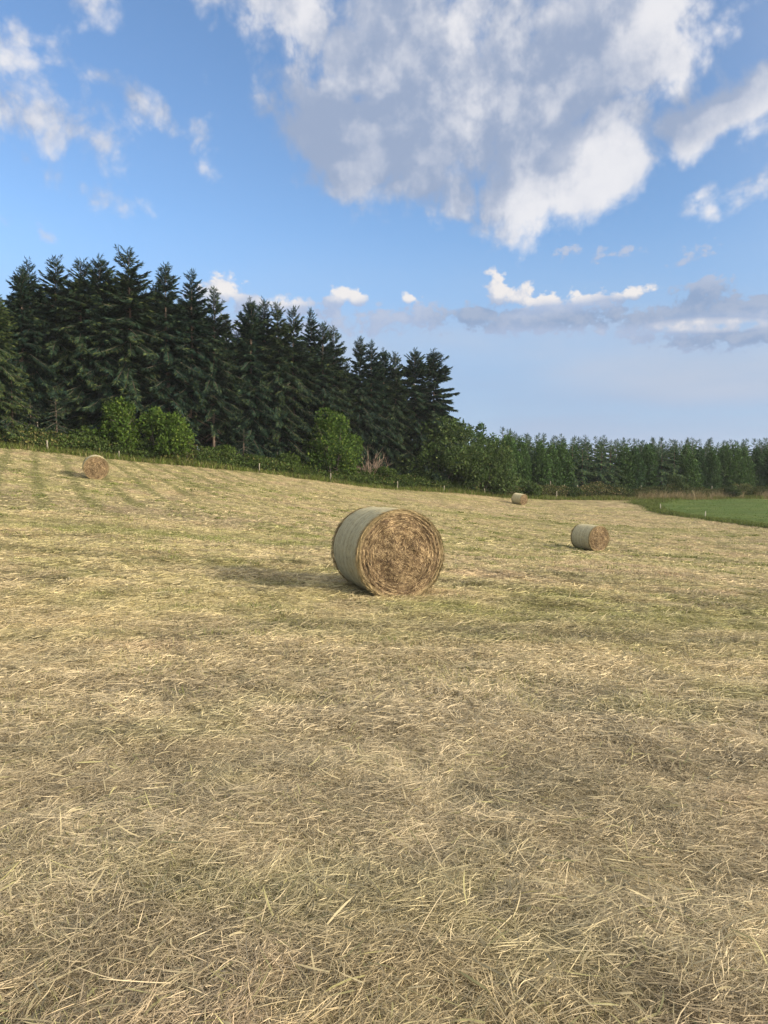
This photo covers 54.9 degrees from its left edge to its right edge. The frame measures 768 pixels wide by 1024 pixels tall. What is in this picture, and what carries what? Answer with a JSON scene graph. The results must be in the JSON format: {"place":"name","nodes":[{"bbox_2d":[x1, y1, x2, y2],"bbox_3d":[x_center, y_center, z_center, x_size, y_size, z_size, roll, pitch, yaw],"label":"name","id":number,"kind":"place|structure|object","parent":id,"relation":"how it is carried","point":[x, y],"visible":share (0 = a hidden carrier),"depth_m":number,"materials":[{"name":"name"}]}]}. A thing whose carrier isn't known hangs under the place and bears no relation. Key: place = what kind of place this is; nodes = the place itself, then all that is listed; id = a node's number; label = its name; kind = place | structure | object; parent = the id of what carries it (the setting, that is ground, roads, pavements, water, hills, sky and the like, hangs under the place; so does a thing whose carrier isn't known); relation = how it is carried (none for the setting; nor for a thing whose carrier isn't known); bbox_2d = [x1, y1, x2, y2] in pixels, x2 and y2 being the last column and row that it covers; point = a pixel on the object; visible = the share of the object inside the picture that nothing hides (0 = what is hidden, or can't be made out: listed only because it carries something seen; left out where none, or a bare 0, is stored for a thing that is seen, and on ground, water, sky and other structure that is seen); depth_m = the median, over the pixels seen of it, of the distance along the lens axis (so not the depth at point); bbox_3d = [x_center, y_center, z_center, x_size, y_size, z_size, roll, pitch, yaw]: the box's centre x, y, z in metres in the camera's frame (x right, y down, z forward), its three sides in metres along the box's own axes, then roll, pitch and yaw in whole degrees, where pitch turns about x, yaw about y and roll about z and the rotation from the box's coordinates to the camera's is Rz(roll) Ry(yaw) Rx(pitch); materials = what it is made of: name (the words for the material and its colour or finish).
{"place":"outdoors","nodes":[
{"label":"outdoors","id":0,"kind":"place"},
{"bbox_2d":[0,443,767,1023],"bbox_3d":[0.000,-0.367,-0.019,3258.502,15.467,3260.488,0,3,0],"label":"ground","id":1,"kind":"structure","parent":0,"point":[446,505],"depth_m":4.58,"materials":[{"name":"beige plant"}]},
{"bbox_2d":[2,294,28,416],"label":"spruce tree","id":2,"kind":"object","parent":1,"relation":"on","point":[8,305],"visible":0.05,"depth_m":69.55,"materials":[{"name":"green plant"}]},
{"bbox_2d":[0,294,39,447],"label":"spruce tree","id":3,"kind":"object","parent":1,"relation":"on","point":[9,375],"visible":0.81,"depth_m":63.73,"materials":[{"name":"green plant"}]},
{"bbox_2d":[0,379,40,446],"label":"spruce sapling","id":4,"kind":"object","parent":1,"relation":"on","point":[2,421],"visible":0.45,"depth_m":64.51,"materials":[{"name":"green plant"}]},
{"bbox_2d":[1,267,58,426],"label":"spruce tree","id":5,"kind":"object","parent":1,"relation":"on","point":[25,316],"visible":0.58,"depth_m":67.94,"materials":[{"name":"green plant"}]},
{"bbox_2d":[19,397,41,437],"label":"spruce sapling","id":6,"kind":"object","parent":1,"relation":"on","point":[30,415],"visible":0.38,"depth_m":65.67,"materials":[{"name":"green plant"}]},
{"bbox_2d":[4,256,68,422],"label":"spruce tree","id":7,"kind":"object","parent":1,"relation":"on","point":[25,336],"visible":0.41,"depth_m":68.79,"materials":[{"name":"green plant"}]},
{"bbox_2d":[22,296,66,427],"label":"spruce tree","id":8,"kind":"object","parent":1,"relation":"on","point":[38,385],"visible":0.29,"depth_m":68.93,"materials":[{"name":"green plant"}]},
{"bbox_2d":[12,254,85,430],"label":"spruce tree","id":9,"kind":"object","parent":1,"relation":"on","point":[58,305],"visible":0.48,"depth_m":69.22,"materials":[{"name":"green plant"}]},
{"bbox_2d":[32,293,78,432],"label":"spruce tree","id":10,"kind":"object","parent":1,"relation":"on","point":[51,334],"visible":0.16,"depth_m":69.64,"materials":[{"name":"green plant"}]},
{"bbox_2d":[41,392,76,445],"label":"spruce sapling","id":11,"kind":"object","parent":1,"relation":"on","point":[55,404],"visible":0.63,"depth_m":66.19,"materials":[{"name":"green plant"}]},
{"bbox_2d":[34,256,124,434],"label":"spruce tree","id":12,"kind":"object","parent":1,"relation":"on","point":[81,342],"visible":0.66,"depth_m":68.97,"materials":[{"name":"green plant"}]},
{"bbox_2d":[54,290,106,430],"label":"spruce tree","id":13,"kind":"object","parent":1,"relation":"on","point":[89,422],"visible":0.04,"depth_m":70.16,"materials":[{"name":"green plant"}]},
{"bbox_2d":[66,424,101,446],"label":"bramble shrub","id":14,"kind":"object","parent":1,"relation":"on","point":[85,429],"visible":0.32,"depth_m":67.29,"materials":[{"name":"green plant"}]},
{"bbox_2d":[82,455,108,479],"bbox_3d":[-17.500,-2.717,44.893,1.531,1.517,1.568,5,6,-24],"label":"hay bale","id":15,"kind":"object","parent":1,"relation":"on","point":[95,467],"visible":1,"depth_m":44.24,"materials":[{"name":"plant"}]},
{"bbox_2d":[58,254,151,442],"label":"spruce tree","id":16,"kind":"object","parent":1,"relation":"on","point":[102,313],"visible":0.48,"depth_m":69.33,"materials":[{"name":"green plant"}]},
{"bbox_2d":[90,396,141,453],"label":"leafy bush","id":17,"kind":"object","parent":1,"relation":"on","point":[116,412],"visible":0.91,"depth_m":67.18,"materials":[{"name":"green plant"}]},
{"bbox_2d":[94,280,164,407],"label":"spruce tree","id":18,"kind":"object","parent":1,"relation":"on","point":[127,315],"visible":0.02,"depth_m":72.38,"materials":[{"name":"green plant"}]},
{"bbox_2d":[83,244,178,444],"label":"spruce tree","id":19,"kind":"object","parent":1,"relation":"on","point":[135,308],"visible":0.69,"depth_m":69.93,"materials":[{"name":"green plant"}]},
{"bbox_2d":[124,282,176,407],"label":"spruce tree","id":20,"kind":"object","parent":1,"relation":"on","point":[148,324],"visible":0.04,"depth_m":73.48,"materials":[{"name":"green plant"}]},
{"bbox_2d":[135,405,196,457],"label":"leafy bush","id":21,"kind":"object","parent":1,"relation":"on","point":[173,432],"visible":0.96,"depth_m":68.17,"materials":[{"name":"green plant"}]},
{"bbox_2d":[128,261,212,443],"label":"spruce tree","id":22,"kind":"object","parent":1,"relation":"on","point":[167,357],"visible":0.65,"depth_m":71.64,"materials":[{"name":"green plant"}]},
{"bbox_2d":[143,302,199,444],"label":"spruce tree","id":23,"kind":"object","parent":1,"relation":"on","point":[152,400],"visible":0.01,"depth_m":74.34,"materials":[{"name":"green plant"}]},
{"bbox_2d":[162,268,227,436],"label":"spruce tree","id":24,"kind":"object","parent":1,"relation":"on","point":[196,308],"visible":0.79,"depth_m":73.09,"materials":[{"name":"green plant"}]},
{"bbox_2d":[165,296,229,448],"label":"spruce tree","id":25,"kind":"object","parent":1,"relation":"on","point":[197,415],"visible":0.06,"depth_m":75.02,"materials":[{"name":"green plant"}]},
{"bbox_2d":[198,328,238,446],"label":"spruce tree","id":26,"kind":"object","parent":1,"relation":"on","point":[202,427],"visible":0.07,"depth_m":76.10,"materials":[{"name":"green plant"}]},
{"bbox_2d":[187,286,251,446],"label":"spruce tree","id":27,"kind":"object","parent":1,"relation":"on","point":[217,343],"visible":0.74,"depth_m":74.52,"materials":[{"name":"green plant"}]},
{"bbox_2d":[205,444,237,459],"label":"bramble shrub","id":28,"kind":"object","parent":1,"relation":"on","point":[224,446],"visible":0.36,"depth_m":73.17,"materials":[{"name":"green plant"}]},
{"bbox_2d":[201,318,245,446],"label":"spruce tree","id":29,"kind":"object","parent":1,"relation":"on","point":[224,434],"visible":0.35,"depth_m":76.47,"materials":[{"name":"green plant"}]},
{"bbox_2d":[207,330,260,452],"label":"spruce tree","id":30,"kind":"object","parent":1,"relation":"on","point":[235,424],"visible":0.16,"depth_m":77.03,"materials":[{"name":"green plant"}]},
{"bbox_2d":[235,426,254,467],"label":"spruce sapling","id":31,"kind":"object","parent":1,"relation":"on","point":[243,447],"visible":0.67,"depth_m":73.83,"materials":[{"name":"green plant"}]},
{"bbox_2d":[0,423,497,494],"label":"bramble undergrowth","id":32,"kind":"object","parent":1,"relation":"on","point":[206,454],"visible":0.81,"depth_m":71.68,"materials":[{"name":"green plant"}]},
{"bbox_2d":[215,295,290,469],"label":"spruce tree","id":33,"kind":"object","parent":1,"relation":"on","point":[248,329],"visible":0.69,"depth_m":76.79,"materials":[{"name":"green plant"}]},
{"bbox_2d":[237,295,296,446],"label":"spruce tree","id":34,"kind":"object","parent":1,"relation":"on","point":[263,342],"visible":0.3,"depth_m":77.88,"materials":[{"name":"green plant"}]},
{"bbox_2d":[246,336,292,452],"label":"spruce tree","id":35,"kind":"object","parent":1,"relation":"on","point":[261,421],"visible":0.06,"depth_m":78.07,"materials":[{"name":"green plant"}]},
{"bbox_2d":[245,301,314,462],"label":"spruce tree","id":36,"kind":"object","parent":1,"relation":"on","point":[279,329],"visible":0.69,"depth_m":77.71,"materials":[{"name":"green plant"}]},
{"bbox_2d":[275,451,301,470],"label":"bramble shrub","id":37,"kind":"object","parent":1,"relation":"on","point":[290,457],"visible":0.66,"depth_m":76.19,"materials":[{"name":"green plant"}]},
{"bbox_2d":[266,305,324,454],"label":"spruce tree","id":38,"kind":"object","parent":1,"relation":"on","point":[295,360],"visible":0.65,"depth_m":79.08,"materials":[{"name":"green plant"}]},
{"bbox_2d":[298,308,326,449],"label":"spruce tree","id":39,"kind":"object","parent":1,"relation":"on","point":[311,328],"visible":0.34,"depth_m":81.47,"materials":[{"name":"green plant"}]},
{"bbox_2d":[301,321,355,467],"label":"spruce tree","id":40,"kind":"object","parent":1,"relation":"on","point":[321,361],"visible":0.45,"depth_m":80.85,"materials":[{"name":"green plant"}]},
{"bbox_2d":[302,407,363,477],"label":"hazel tree","id":41,"kind":"object","parent":1,"relation":"on","point":[324,436],"visible":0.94,"depth_m":78.10,"materials":[{"name":"green plant"}]},
{"bbox_2d":[311,324,367,468],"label":"spruce tree","id":42,"kind":"object","parent":1,"relation":"on","point":[338,353],"visible":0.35,"depth_m":82.14,"materials":[{"name":"green plant"}]},
{"bbox_2d":[339,361,364,455],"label":"spruce tree","id":43,"kind":"object","parent":1,"relation":"on","point":[352,423],"visible":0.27,"depth_m":84.41,"materials":[{"name":"green plant"}]},
{"bbox_2d":[345,336,390,469],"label":"spruce tree","id":44,"kind":"object","parent":1,"relation":"on","point":[362,395],"visible":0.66,"depth_m":84.34,"materials":[{"name":"green plant"}]},
{"bbox_2d":[352,339,393,463],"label":"spruce tree","id":45,"kind":"object","parent":1,"relation":"on","point":[374,366],"visible":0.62,"depth_m":84.84,"materials":[{"name":"green plant"}]},
{"bbox_2d":[356,448,390,479],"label":"bare bush","id":46,"kind":"object","parent":1,"relation":"on","point":[369,466],"visible":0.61,"depth_m":81.99,"materials":[{"name":"grey plant"}]},
{"bbox_2d":[368,371,397,466],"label":"spruce tree","id":47,"kind":"object","parent":1,"relation":"on","point":[377,378],"visible":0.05,"depth_m":86.65,"materials":[{"name":"green plant"}]},
{"bbox_2d":[357,348,409,474],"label":"spruce tree","id":48,"kind":"object","parent":1,"relation":"on","point":[384,376],"visible":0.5,"depth_m":86.28,"materials":[{"name":"green plant"}]},
{"bbox_2d":[370,466,396,482],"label":"bramble shrub","id":49,"kind":"object","parent":1,"relation":"on","point":[385,470],"visible":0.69,"depth_m":82.37,"materials":[{"name":"green plant"}]},
{"bbox_2d":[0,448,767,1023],"bbox_3d":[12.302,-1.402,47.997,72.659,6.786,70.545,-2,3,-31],"label":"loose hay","id":50,"kind":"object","parent":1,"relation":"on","point":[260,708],"visible":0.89,"depth_m":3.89,"materials":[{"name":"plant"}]},
{"bbox_2d":[0,439,767,527],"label":"verge grass","id":51,"kind":"structure","parent":1,"relation":"on","point":[649,504],"depth_m":75.05,"materials":[{"name":"green plant"}]},
{"bbox_2d":[330,505,445,597],"bbox_3d":[0.027,0.572,10.809,1.367,1.355,1.400,2,2,-19],"label":"hay bale","id":52,"kind":"object","parent":1,"relation":"on","point":[378,551],"visible":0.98,"depth_m":10.22,"materials":[{"name":"plant"}]},
{"bbox_2d":[373,351,423,475],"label":"spruce tree","id":53,"kind":"object","parent":1,"relation":"on","point":[399,405],"visible":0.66,"depth_m":86.61,"materials":[{"name":"green plant"}]},
{"bbox_2d":[394,346,447,479],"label":"spruce tree","id":54,"kind":"object","parent":1,"relation":"on","point":[412,369],"visible":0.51,"depth_m":87.72,"materials":[{"name":"green plant"}]},
{"bbox_2d":[406,348,475,489],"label":"spruce tree","id":55,"kind":"object","parent":1,"relation":"on","point":[436,372],"visible":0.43,"depth_m":88.50,"materials":[{"name":"green plant"}]},
{"bbox_2d":[394,415,490,486],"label":"willow thicket","id":56,"kind":"object","parent":1,"relation":"on","point":[454,453],"visible":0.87,"depth_m":86.33,"materials":[{"name":"green plant"}]},
{"bbox_2d":[466,423,493,445],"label":"alder tree","id":57,"kind":"object","parent":1,"relation":"on","point":[480,426],"visible":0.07,"depth_m":98.66,"materials":[{"name":"green plant"}]},
{"bbox_2d":[452,436,523,493],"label":"willow thicket","id":58,"kind":"object","parent":1,"relation":"on","point":[500,477],"visible":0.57,"depth_m":89.00,"materials":[{"name":"green plant"}]},
{"bbox_2d":[488,432,521,476],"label":"alder tree","id":59,"kind":"object","parent":1,"relation":"on","point":[512,446],"visible":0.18,"depth_m":97.41,"materials":[{"name":"green plant"}]},
{"bbox_2d":[511,493,527,504],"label":"hay bale","id":60,"kind":"object","parent":1,"relation":"on","point":[519,498],"visible":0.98,"depth_m":82.59,"materials":[{"name":"plant"}]},
{"bbox_2d":[510,435,532,481],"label":"young larch","id":61,"kind":"object","parent":1,"relation":"on","point":[525,469],"visible":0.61,"depth_m":101.71,"materials":[{"name":"green plant"}]},
{"bbox_2d":[511,477,543,496],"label":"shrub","id":62,"kind":"object","parent":1,"relation":"on","point":[533,489],"visible":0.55,"depth_m":93.29,"materials":[{"name":"green plant"}]},
{"bbox_2d":[525,439,554,485],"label":"young larch","id":63,"kind":"object","parent":1,"relation":"on","point":[541,468],"visible":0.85,"depth_m":102.62,"materials":[{"name":"green plant"}]},
{"bbox_2d":[541,442,564,490],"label":"young larch","id":64,"kind":"object","parent":1,"relation":"on","point":[556,471],"visible":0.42,"depth_m":104.69,"materials":[{"name":"green plant"}]},
{"bbox_2d":[555,440,576,486],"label":"young larch","id":65,"kind":"object","parent":1,"relation":"on","point":[568,467],"visible":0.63,"depth_m":105.83,"materials":[{"name":"green plant"}]},
{"bbox_2d":[562,487,583,497],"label":"hedge shrub","id":66,"kind":"object","parent":1,"relation":"on","point":[572,493],"visible":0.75,"depth_m":97.81,"materials":[{"name":"green plant"}]},
{"bbox_2d":[565,437,581,487],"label":"young spruce","id":67,"kind":"object","parent":1,"relation":"on","point":[576,469],"visible":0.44,"depth_m":106.83,"materials":[{"name":"green plant"}]},
{"bbox_2d":[568,444,587,484],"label":"young larch","id":68,"kind":"object","parent":1,"relation":"on","point":[574,448],"visible":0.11,"depth_m":109.15,"materials":[{"name":"green plant"}]},
{"bbox_2d":[576,446,594,494],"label":"young spruce","id":69,"kind":"object","parent":1,"relation":"on","point":[583,472],"visible":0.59,"depth_m":107.34,"materials":[{"name":"green plant"}]},
{"bbox_2d":[570,524,609,550],"bbox_3d":[10.055,1.249,36.124,1.367,1.355,1.400,3,2,-27],"label":"hay bale","id":70,"kind":"object","parent":1,"relation":"on","point":[590,537],"visible":0.98,"depth_m":35.65,"materials":[{"name":"plant"}]},
{"bbox_2d":[584,439,595,480],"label":"young spruce","id":71,"kind":"object","parent":1,"relation":"on","point":[590,446],"visible":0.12,"depth_m":114.53,"materials":[{"name":"green plant"}]},
{"bbox_2d":[583,442,597,493],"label":"young spruce","id":72,"kind":"object","parent":1,"relation":"on","point":[588,468],"visible":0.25,"depth_m":111.21,"materials":[{"name":"green plant"}]},
{"bbox_2d":[589,436,612,483],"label":"young spruce","id":73,"kind":"object","parent":1,"relation":"on","point":[600,444],"visible":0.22,"depth_m":114.07,"materials":[{"name":"green plant"}]},
{"bbox_2d":[589,444,617,494],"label":"young spruce","id":74,"kind":"object","parent":1,"relation":"on","point":[600,473],"visible":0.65,"depth_m":107.33,"materials":[{"name":"green plant"}]},
{"bbox_2d":[599,439,619,486],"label":"young spruce","id":75,"kind":"object","parent":1,"relation":"on","point":[613,458],"visible":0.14,"depth_m":111.09,"materials":[{"name":"green plant"}]},
{"bbox_2d":[597,442,626,486],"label":"young spruce","id":76,"kind":"object","parent":1,"relation":"on","point":[612,467],"visible":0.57,"depth_m":108.04,"materials":[{"name":"green plant"}]},
{"bbox_2d":[605,483,633,495],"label":"hedge shrub","id":77,"kind":"object","parent":1,"relation":"on","point":[623,486],"visible":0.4,"depth_m":101.92,"materials":[{"name":"green plant"}]},
{"bbox_2d":[615,444,639,488],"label":"young larch","id":78,"kind":"object","parent":1,"relation":"on","point":[623,462],"visible":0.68,"depth_m":109.03,"materials":[{"name":"green plant"}]},
{"bbox_2d":[497,480,767,496],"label":"hedge","id":79,"kind":"object","parent":1,"relation":"on","point":[588,489],"visible":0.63,"depth_m":101.67,"materials":[{"name":"green plant"}]},
{"bbox_2d":[625,445,647,491],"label":"young larch","id":80,"kind":"object","parent":1,"relation":"on","point":[641,476],"visible":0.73,"depth_m":109.18,"materials":[{"name":"green plant"}]},
{"bbox_2d":[637,444,660,487],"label":"young larch","id":81,"kind":"object","parent":1,"relation":"on","point":[649,459],"visible":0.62,"depth_m":110.42,"materials":[{"name":"green plant"}]},
{"bbox_2d":[639,443,660,485],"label":"young larch","id":82,"kind":"object","parent":1,"relation":"on","point":[652,447],"visible":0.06,"depth_m":113.38,"materials":[{"name":"green plant"}]},
{"bbox_2d":[653,446,674,488],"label":"young spruce","id":83,"kind":"object","parent":1,"relation":"on","point":[661,472],"visible":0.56,"depth_m":111.06,"materials":[{"name":"green plant"}]},
{"bbox_2d":[663,443,688,482],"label":"young spruce","id":84,"kind":"object","parent":1,"relation":"on","point":[675,470],"visible":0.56,"depth_m":111.41,"materials":[{"name":"green plant"}]},
{"bbox_2d":[665,474,688,493],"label":"hedge shrub","id":85,"kind":"object","parent":1,"relation":"on","point":[680,484],"visible":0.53,"depth_m":104.65,"materials":[{"name":"green plant"}]},
{"bbox_2d":[674,443,703,487],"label":"young larch","id":86,"kind":"object","parent":1,"relation":"on","point":[687,468],"visible":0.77,"depth_m":111.59,"materials":[{"name":"green plant"}]},
{"bbox_2d":[690,447,711,487],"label":"young larch","id":87,"kind":"object","parent":1,"relation":"on","point":[700,457],"visible":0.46,"depth_m":113.32,"materials":[{"name":"green plant"}]},
{"bbox_2d":[700,447,722,489],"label":"young larch","id":88,"kind":"object","parent":1,"relation":"on","point":[713,460],"visible":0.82,"depth_m":113.28,"materials":[{"name":"green plant"}]},
{"bbox_2d":[712,444,738,487],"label":"young larch","id":89,"kind":"object","parent":1,"relation":"on","point":[725,469],"visible":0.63,"depth_m":114.02,"materials":[{"name":"green plant"}]},
{"bbox_2d":[723,485,741,497],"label":"hedge shrub","id":90,"kind":"object","parent":1,"relation":"on","point":[732,490],"visible":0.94,"depth_m":105.40,"materials":[{"name":"green plant"}]},
{"bbox_2d":[722,442,748,485],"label":"young larch","id":91,"kind":"object","parent":1,"relation":"on","point":[740,470],"visible":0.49,"depth_m":114.15,"materials":[{"name":"green plant"}]},
{"bbox_2d":[738,445,757,486],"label":"young larch","id":92,"kind":"object","parent":1,"relation":"on","point":[750,467],"visible":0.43,"depth_m":115.39,"materials":[{"name":"green plant"}]},
{"bbox_2d":[752,447,767,486],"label":"young larch","id":93,"kind":"object","parent":1,"relation":"on","point":[760,471],"visible":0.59,"depth_m":116.28,"materials":[{"name":"green plant"}]},
{"bbox_2d":[761,454,767,486],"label":"young larch","id":94,"kind":"object","parent":1,"relation":"on","point":[766,468],"visible":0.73,"depth_m":116.30,"materials":[{"name":"green plant"}]},
{"bbox_2d":[0,0,767,463],"label":"sky","id":95,"kind":"structure","parent":0,"point":[563,201],"materials":[{"name":"blue"}]},
{"bbox_2d":[632,488,767,498],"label":"dry grass","id":96,"kind":"structure","parent":0,"point":[671,495],"depth_m":103.47,"materials":[{"name":"plant"}]},
{"bbox_2d":[655,498,767,522],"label":"pasture","id":97,"kind":"structure","parent":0,"point":[749,505],"depth_m":87.56,"materials":[{"name":"green plant"}]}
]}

